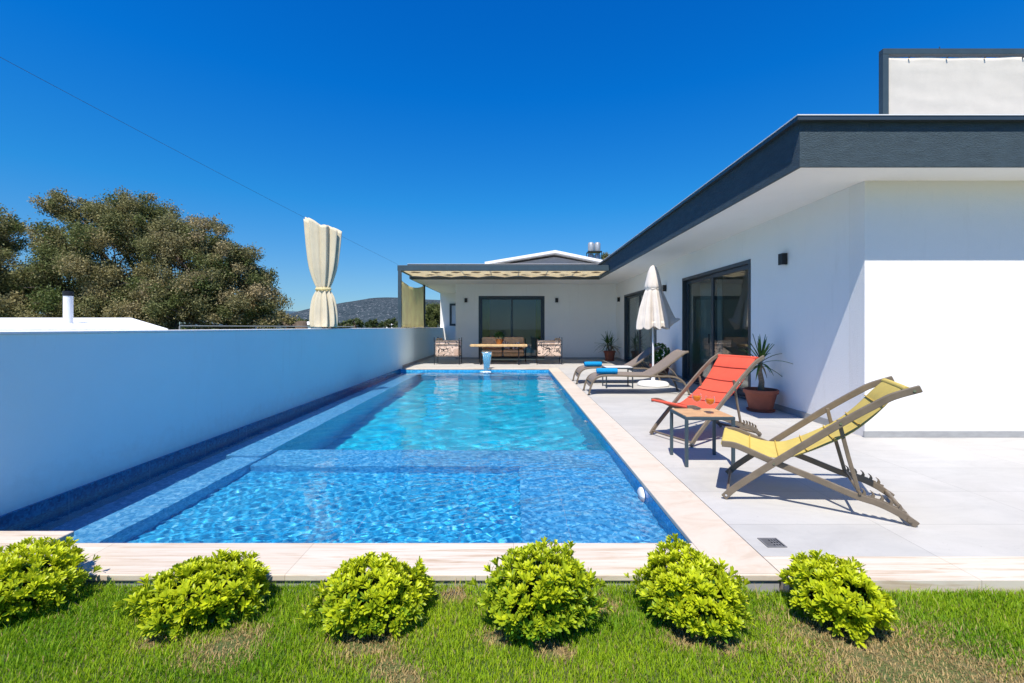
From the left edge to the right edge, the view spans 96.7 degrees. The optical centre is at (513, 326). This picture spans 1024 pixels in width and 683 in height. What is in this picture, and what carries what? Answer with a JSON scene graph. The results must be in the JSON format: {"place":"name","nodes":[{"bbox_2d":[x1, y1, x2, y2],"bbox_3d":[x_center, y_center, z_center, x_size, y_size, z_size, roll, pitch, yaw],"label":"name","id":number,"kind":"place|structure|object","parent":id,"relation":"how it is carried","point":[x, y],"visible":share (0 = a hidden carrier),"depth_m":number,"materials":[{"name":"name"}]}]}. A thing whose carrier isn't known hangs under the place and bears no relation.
{"place":"outdoors","nodes":[
{"label":"outdoors","id":0,"kind":"place"},
{"bbox_2d":[0,291,167,330],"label":"neighbour house","id":1,"kind":"structure","parent":0,"point":[68,321],"depth_m":9.92,"materials":[{"name":"white paint"}]},
{"bbox_2d":[195,311,296,324],"bbox_3d":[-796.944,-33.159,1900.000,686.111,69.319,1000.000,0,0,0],"label":"hill","id":2,"kind":"structure","parent":0,"point":[287,312],"depth_m":1786.87,"materials":[{"name":"grey stone"}]},
{"bbox_2d":[271,310,307,328],"bbox_3d":[-11.849,0.105,22.927,3.350,2.596,1.657,0,0,0],"label":"oak tree","id":3,"kind":"object","parent":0,"point":[293,321],"visible":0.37,"depth_m":22.76,"materials":[{"name":"green plant"}]},
{"bbox_2d":[262,297,439,327],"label":"rocky hill","id":4,"kind":"structure","parent":0,"point":[383,309],"depth_m":498.40,"materials":[{"name":"grey stone"}]},
{"bbox_2d":[0,327,1023,682],"bbox_3d":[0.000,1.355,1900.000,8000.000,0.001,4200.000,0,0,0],"label":"ground","id":5,"kind":"structure","parent":0,"point":[242,639],"depth_m":1.88,"materials":[{"name":"green plant"}]},
{"bbox_2d":[0,203,38,317],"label":"oak tree","id":6,"kind":"object","parent":5,"relation":"on","point":[9,226],"visible":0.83,"depth_m":17.39,"materials":[{"name":"green plant"}]},
{"bbox_2d":[0,536,101,622],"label":"clipped shrub","id":7,"kind":"object","parent":5,"relation":"on","point":[32,575],"visible":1,"depth_m":2.17,"materials":[{"name":"green plant"}]},
{"bbox_2d":[0,186,199,329],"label":"oak tree","id":8,"kind":"object","parent":5,"relation":"on","point":[99,287],"visible":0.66,"depth_m":17.86,"materials":[{"name":"green plant"}]},
{"bbox_2d":[112,547,270,640],"bbox_3d":[-1.467,1.225,2.146,0.595,0.286,0.535,0,0,34],"label":"clipped shrub","id":9,"kind":"object","parent":5,"relation":"on","point":[215,586],"visible":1,"depth_m":2.06,"materials":[{"name":"green plant"}]},
{"bbox_2d":[118,213,294,329],"bbox_3d":[-12.142,-1.734,18.395,6.147,6.274,3.848,0,0,-16],"label":"oak tree","id":10,"kind":"object","parent":5,"relation":"on","point":[196,295],"visible":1,"depth_m":17.71,"materials":[{"name":"green plant"}]},
{"bbox_2d":[0,328,442,515],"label":"garden wall","id":11,"kind":"structure","parent":5,"relation":"on","point":[79,408],"depth_m":4.39,"materials":[{"name":"paint"}]},
{"bbox_2d":[303,217,341,328],"bbox_3d":[-3.667,-1.046,8.764,0.733,2.157,0.356,0,0,0],"label":"gathered curtain","id":12,"kind":"object","parent":11,"relation":"on","point":[323,244],"visible":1,"depth_m":8.69,"materials":[{"name":"beige fabric"}]},
{"bbox_2d":[397,265,608,327],"bbox_3d":[-0.330,-0.969,16.696,6.770,2.012,4.273,0,0,0],"label":"pergola","id":13,"kind":"object","parent":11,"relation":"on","point":[411,306],"visible":1,"depth_m":15.25,"materials":[{"name":"beige fabric"}]},
{"bbox_2d":[0,57,304,217],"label":"overhead cable","id":14,"kind":"object","parent":13,"relation":"attached to","point":[134,128],"visible":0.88,"depth_m":6.32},
{"bbox_2d":[179,325,354,329],"bbox_3d":[-5.750,0.665,11.500,0.024,1.391,5.303,0,0,19],"label":"boundary rail","id":15,"kind":"object","parent":5,"relation":"on","point":[251,326],"visible":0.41,"depth_m":10.47,"materials":[{"name":"grey metal"}]},
{"bbox_2d":[307,322,320,328],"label":"white cottage","id":16,"kind":"structure","parent":5,"relation":"on","point":[313,327],"depth_m":54.91,"materials":[{"name":"paint"}]},
{"bbox_2d":[337,321,352,327],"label":"scrub bush","id":17,"kind":"object","parent":5,"relation":"on","point":[344,323],"visible":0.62,"depth_m":49.89,"materials":[{"name":"green plant"}]},
{"bbox_2d":[344,317,363,327],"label":"scrub bush","id":18,"kind":"object","parent":5,"relation":"on","point":[358,322],"visible":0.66,"depth_m":69.76,"materials":[{"name":"green plant"}]},
{"bbox_2d":[296,551,437,641],"bbox_3d":[-0.659,1.226,2.135,0.583,0.285,0.501,0,0,0],"label":"clipped shrub","id":19,"kind":"object","parent":5,"relation":"on","point":[396,590],"visible":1,"depth_m":2.02,"materials":[{"name":"green plant"}]},
{"bbox_2d":[363,318,383,327],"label":"scrub bush","id":20,"kind":"object","parent":5,"relation":"on","point":[374,323],"visible":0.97,"depth_m":63.76,"materials":[{"name":"green plant"}]},
{"bbox_2d":[379,317,397,327],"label":"scrub bush","id":21,"kind":"object","parent":5,"relation":"on","point":[387,323],"visible":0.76,"depth_m":74.71,"materials":[{"name":"green plant"}]},
{"bbox_2d":[0,368,781,594],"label":"swimming pool","id":22,"kind":"structure","parent":5,"relation":"in","point":[684,512],"depth_m":2.70,"materials":[{"name":"stone"}]},
{"bbox_2d":[0,371,678,542],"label":"water","id":23,"kind":"structure","parent":22,"relation":"in","point":[462,457],"depth_m":4.09,"materials":[{"name":"blue liquid"}]},
{"bbox_2d":[482,351,491,372],"bbox_3d":[-0.850,1.071,14.123,0.331,0.658,0.654,0,0,0],"label":"cascade spout","id":24,"kind":"object","parent":22,"relation":"on","point":[487,358],"visible":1,"depth_m":14.19,"materials":[{"name":"blue liquid"}]},
{"bbox_2d":[425,301,439,327],"bbox_3d":[-4.986,-0.197,30.057,3.306,3.200,2.338,0,0,0],"label":"bushy tree","id":25,"kind":"object","parent":5,"relation":"on","point":[432,316],"visible":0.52,"depth_m":29.61,"materials":[{"name":"green plant"}]},
{"bbox_2d":[467,536,613,645],"bbox_3d":[0.134,1.182,2.097,0.602,0.371,0.524,0,0,-30],"label":"clipped shrub","id":26,"kind":"object","parent":5,"relation":"on","point":[552,583],"visible":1,"depth_m":1.98,"materials":[{"name":"green plant"}]},
{"bbox_2d":[485,250,601,263],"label":"gabled house","id":27,"kind":"structure","parent":5,"relation":"on","point":[554,257],"depth_m":24.55,"materials":[{"name":"white paint"}]},
{"bbox_2d":[586,242,601,259],"bbox_3d":[5.300,-2.145,30.000,0.900,6.890,0.848,0,0,0],"label":"water tank stand","id":28,"kind":"object","parent":5,"relation":"on","point":[593,248],"visible":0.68,"depth_m":29.83,"materials":[{"name":"silver metal"}]},
{"bbox_2d":[602,252,609,259],"bbox_3d":[7.530,-2.286,36.043,2.086,7.379,1.293,0,0,0],"label":"distant tree","id":29,"kind":"object","parent":5,"relation":"on","point":[605,255],"visible":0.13,"depth_m":36.09,"materials":[{"name":"green plant"}]},
{"bbox_2d":[624,533,756,643],"bbox_3d":[0.836,1.203,2.140,0.541,0.328,0.569,0,0,-33],"label":"clipped shrub","id":30,"kind":"object","parent":5,"relation":"on","point":[688,586],"visible":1,"depth_m":2.02,"materials":[{"name":"green plant"}]},
{"bbox_2d":[776,549,899,648],"bbox_3d":[1.491,1.215,2.128,0.431,0.304,0.485,0,0,0],"label":"clipped shrub","id":31,"kind":"object","parent":5,"relation":"on","point":[851,599],"visible":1,"depth_m":2.02,"materials":[{"name":"green plant"}]},
{"bbox_2d":[763,556,1023,594],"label":"pavement border","id":32,"kind":"object","parent":5,"relation":"on","point":[903,573],"visible":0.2,"depth_m":2.42,"materials":[{"name":"stone"}]},
{"bbox_2d":[0,0,1023,324],"label":"sky","id":33,"kind":"structure","parent":0,"point":[416,131],"materials":[{"name":"blue"}]},
{"bbox_2d":[402,356,1023,556],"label":"patio deck","id":34,"kind":"structure","parent":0,"point":[958,496],"depth_m":3.81,"materials":[{"name":"concrete"}]},
{"bbox_2d":[434,337,461,364],"bbox_3d":[-2.310,0.826,16.110,0.896,0.947,0.774,0,0,0],"label":"armchair","id":35,"kind":"object","parent":34,"relation":"on","point":[442,347],"visible":1,"depth_m":15.76,"materials":[{"name":"beige fabric"}]},
{"bbox_2d":[470,344,526,364],"bbox_3d":[-0.510,0.950,15.803,1.960,0.700,0.672,0,0,0],"label":"coffee table","id":36,"kind":"object","parent":34,"relation":"on","point":[498,345],"visible":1,"depth_m":15.53,"materials":[{"name":"brown wood"}]},
{"bbox_2d":[494,331,503,343],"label":"table plant","id":37,"kind":"object","parent":36,"relation":"on","point":[497,335],"visible":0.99,"depth_m":15.77,"materials":[{"name":"green plant"}]},
{"bbox_2d":[479,337,525,362],"bbox_3d":[-0.400,0.840,17.000,1.740,0.920,0.746,0,0,0],"label":"sofa","id":38,"kind":"object","parent":34,"relation":"on","point":[496,351],"visible":0.79,"depth_m":17.14,"materials":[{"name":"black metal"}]},
{"bbox_2d":[536,337,561,362],"bbox_3d":[1.240,0.826,16.110,0.896,0.947,0.774,0,0,0],"label":"armchair","id":39,"kind":"object","parent":34,"relation":"on","point":[548,347],"visible":1,"depth_m":15.76,"materials":[{"name":"beige fabric"}]},
{"bbox_2d":[598,332,620,360],"bbox_3d":[3.681,0.708,17.552,1.077,1.184,0.923,0,0,-36],"label":"potted yucca","id":40,"kind":"object","parent":34,"relation":"on","point":[609,354],"visible":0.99,"depth_m":17.45,"materials":[{"name":"ceramic"}]},
{"bbox_2d":[572,346,660,383],"bbox_3d":[2.393,0.877,10.670,1.963,0.846,0.680,0,0,0],"label":"sun lounger","id":41,"kind":"object","parent":34,"relation":"on","point":[640,358],"visible":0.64,"depth_m":10.63,"materials":[{"name":"beige fabric"}]},
{"bbox_2d":[584,362,601,366],"bbox_3d":[1.850,0.865,10.621,0.413,0.116,0.128,0,0,-3],"label":"rolled towel","id":42,"kind":"object","parent":41,"relation":"on","point":[591,364],"visible":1,"depth_m":10.57,"materials":[{"name":"blue fabric"}]},
{"bbox_2d":[602,366,632,387],"bbox_3d":[2.240,1.076,9.830,0.580,0.448,0.420,0,0,0],"label":"side table","id":43,"kind":"object","parent":34,"relation":"on","point":[624,367],"visible":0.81,"depth_m":9.63,"materials":[{"name":"metal"}]},
{"bbox_2d":[582,349,690,394],"bbox_3d":[2.393,0.877,9.000,1.963,0.846,0.680,0,0,0],"label":"sun lounger","id":44,"kind":"object","parent":34,"relation":"on","point":[659,367],"visible":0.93,"depth_m":8.90,"materials":[{"name":"beige fabric"}]},
{"bbox_2d":[596,368,617,373],"bbox_3d":[1.830,0.865,8.931,0.413,0.116,0.128,0,0,4],"label":"rolled towel","id":45,"kind":"object","parent":44,"relation":"on","point":[606,370],"visible":0.99,"depth_m":8.88,"materials":[{"name":"blue fabric"}]},
{"bbox_2d":[636,265,679,386],"bbox_3d":[3.145,-0.040,10.072,0.700,2.680,0.821,0,0,-42],"label":"closed umbrella","id":46,"kind":"object","parent":34,"relation":"on","point":[655,312],"visible":1,"depth_m":9.98,"materials":[{"name":"white fabric"}]},
{"bbox_2d":[649,343,670,377],"bbox_3d":[3.783,0.849,11.762,0.559,0.901,0.568,0,0,0],"label":"potted bush","id":47,"kind":"object","parent":34,"relation":"on","point":[659,356],"visible":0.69,"depth_m":11.65,"materials":[{"name":"green plant"}]},
{"bbox_2d":[670,408,734,466],"bbox_3d":[1.823,1.065,4.431,0.461,0.471,0.430,0,0,0],"label":"side table","id":48,"kind":"object","parent":34,"relation":"on","point":[687,414],"visible":0.94,"depth_m":4.31,"materials":[{"name":"grey paint"}]},
{"bbox_2d":[692,394,700,409],"bbox_3d":[1.835,0.746,4.560,0.092,0.166,0.092,0,0,0],"label":"cocktail glass","id":49,"kind":"object","parent":48,"relation":"on","point":[696,398],"visible":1,"depth_m":4.54,"materials":[{"name":"orange glass"}]},
{"bbox_2d":[705,397,714,412],"bbox_3d":[1.885,0.746,4.370,0.092,0.166,0.092,0,0,0],"label":"cocktail glass","id":50,"kind":"object","parent":48,"relation":"on","point":[710,401],"visible":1,"depth_m":4.35,"materials":[{"name":"orange glass"}]},
{"bbox_2d":[649,353,764,446],"bbox_3d":[2.300,0.819,5.434,1.179,0.968,0.663,0,0,-24],"label":"deck chair","id":51,"kind":"object","parent":34,"relation":"on","point":[724,379],"visible":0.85,"depth_m":5.49,"materials":[{"name":"red fabric"}]},
{"bbox_2d":[407,114,1023,437],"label":"house","id":52,"kind":"structure","parent":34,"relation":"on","point":[898,239],"depth_m":5.37,"materials":[{"name":"white paint"}]},
{"bbox_2d":[450,304,455,325],"bbox_3d":[-2.800,-0.615,22.780,0.800,1.110,0.039,0,0,0],"label":"window","id":53,"kind":"structure","parent":52,"relation":"in","point":[452,306],"depth_m":22.79,"materials":[{"name":"glass"}]},
{"bbox_2d":[482,300,489,349],"bbox_3d":[-1.128,0.025,18.618,0.304,2.450,0.064,0,0,0],"label":"door curtain","id":54,"kind":"object","parent":52,"relation":"hanging from","point":[485,318],"depth_m":18.60,"materials":[{"name":"grey fabric"}]},
{"bbox_2d":[479,296,544,358],"bbox_3d":[-0.080,0.022,18.354,2.650,2.533,0.132,0,0,0],"label":"sliding door","id":55,"kind":"structure","parent":52,"relation":"in","point":[511,298],"depth_m":18.33,"materials":[{"name":"metal"}]},
{"bbox_2d":[536,300,540,354],"bbox_3d":[1.042,0.025,18.618,0.284,2.450,0.064,0,0,0],"label":"door curtain","id":56,"kind":"object","parent":52,"relation":"hanging from","point":[538,319],"depth_m":18.61,"materials":[{"name":"grey fabric"}]},
{"bbox_2d":[624,289,656,367],"bbox_3d":[4.189,0.052,15.085,0.132,2.473,3.830,0,0,0],"label":"sliding door","id":57,"kind":"structure","parent":52,"relation":"in","point":[639,294],"depth_m":16.68,"materials":[{"name":"metal"}]},
{"bbox_2d":[636,295,649,363],"bbox_3d":[4.552,0.025,16.051,0.064,2.450,1.703,0,0,0],"label":"door curtain","id":58,"kind":"object","parent":52,"relation":"hanging from","point":[645,339],"depth_m":15.93,"materials":[{"name":"grey fabric"}]},
{"bbox_2d":[700,276,722,378],"bbox_3d":[4.552,0.025,10.502,0.061,2.450,1.203,0,0,0],"label":"door curtain","id":59,"kind":"object","parent":52,"relation":"hanging from","point":[705,317],"depth_m":10.62,"materials":[{"name":"grey fabric"}]},
{"bbox_2d":[682,259,750,398],"bbox_3d":[4.189,0.052,9.545,0.132,2.473,3.210,0,0,0],"label":"sliding door","id":60,"kind":"structure","parent":52,"relation":"in","point":[744,265],"depth_m":9.56,"materials":[{"name":"metal"}]},
{"bbox_2d":[778,253,786,264],"bbox_3d":[4.091,-1.028,6.920,0.085,0.173,0.110,0,0,0],"label":"wall lamp","id":61,"kind":"object","parent":52,"relation":"attached to","point":[782,258],"visible":1,"depth_m":6.87,"materials":[{"name":"black metal"}]},
{"bbox_2d":[879,47,1023,113],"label":"rooftop screen","id":62,"kind":"object","parent":52,"relation":"on","point":[932,81],"visible":0.48,"depth_m":6.02,"materials":[{"name":"white fabric"}]},
{"bbox_2d":[738,334,791,412],"bbox_3d":[3.862,0.701,7.028,0.906,1.198,0.852,0,0,0],"label":"potted yucca","id":63,"kind":"object","parent":34,"relation":"on","point":[760,398],"visible":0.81,"depth_m":6.98,"materials":[{"name":"ceramic"}]},
{"bbox_2d":[757,538,786,547],"bbox_3d":[1.555,1.297,2.740,0.116,0.005,0.116,0,0,0],"label":"drain grate","id":64,"kind":"object","parent":34,"relation":"on","point":[772,542],"visible":1,"depth_m":2.73,"materials":[{"name":"metal"}]},
{"bbox_2d":[721,376,922,527],"bbox_3d":[2.239,0.840,3.467,1.178,0.928,0.663,0,0,27],"label":"deck chair","id":65,"kind":"object","parent":34,"relation":"on","point":[879,397],"visible":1,"depth_m":3.34,"materials":[{"name":"yellow fabric"}]}
]}

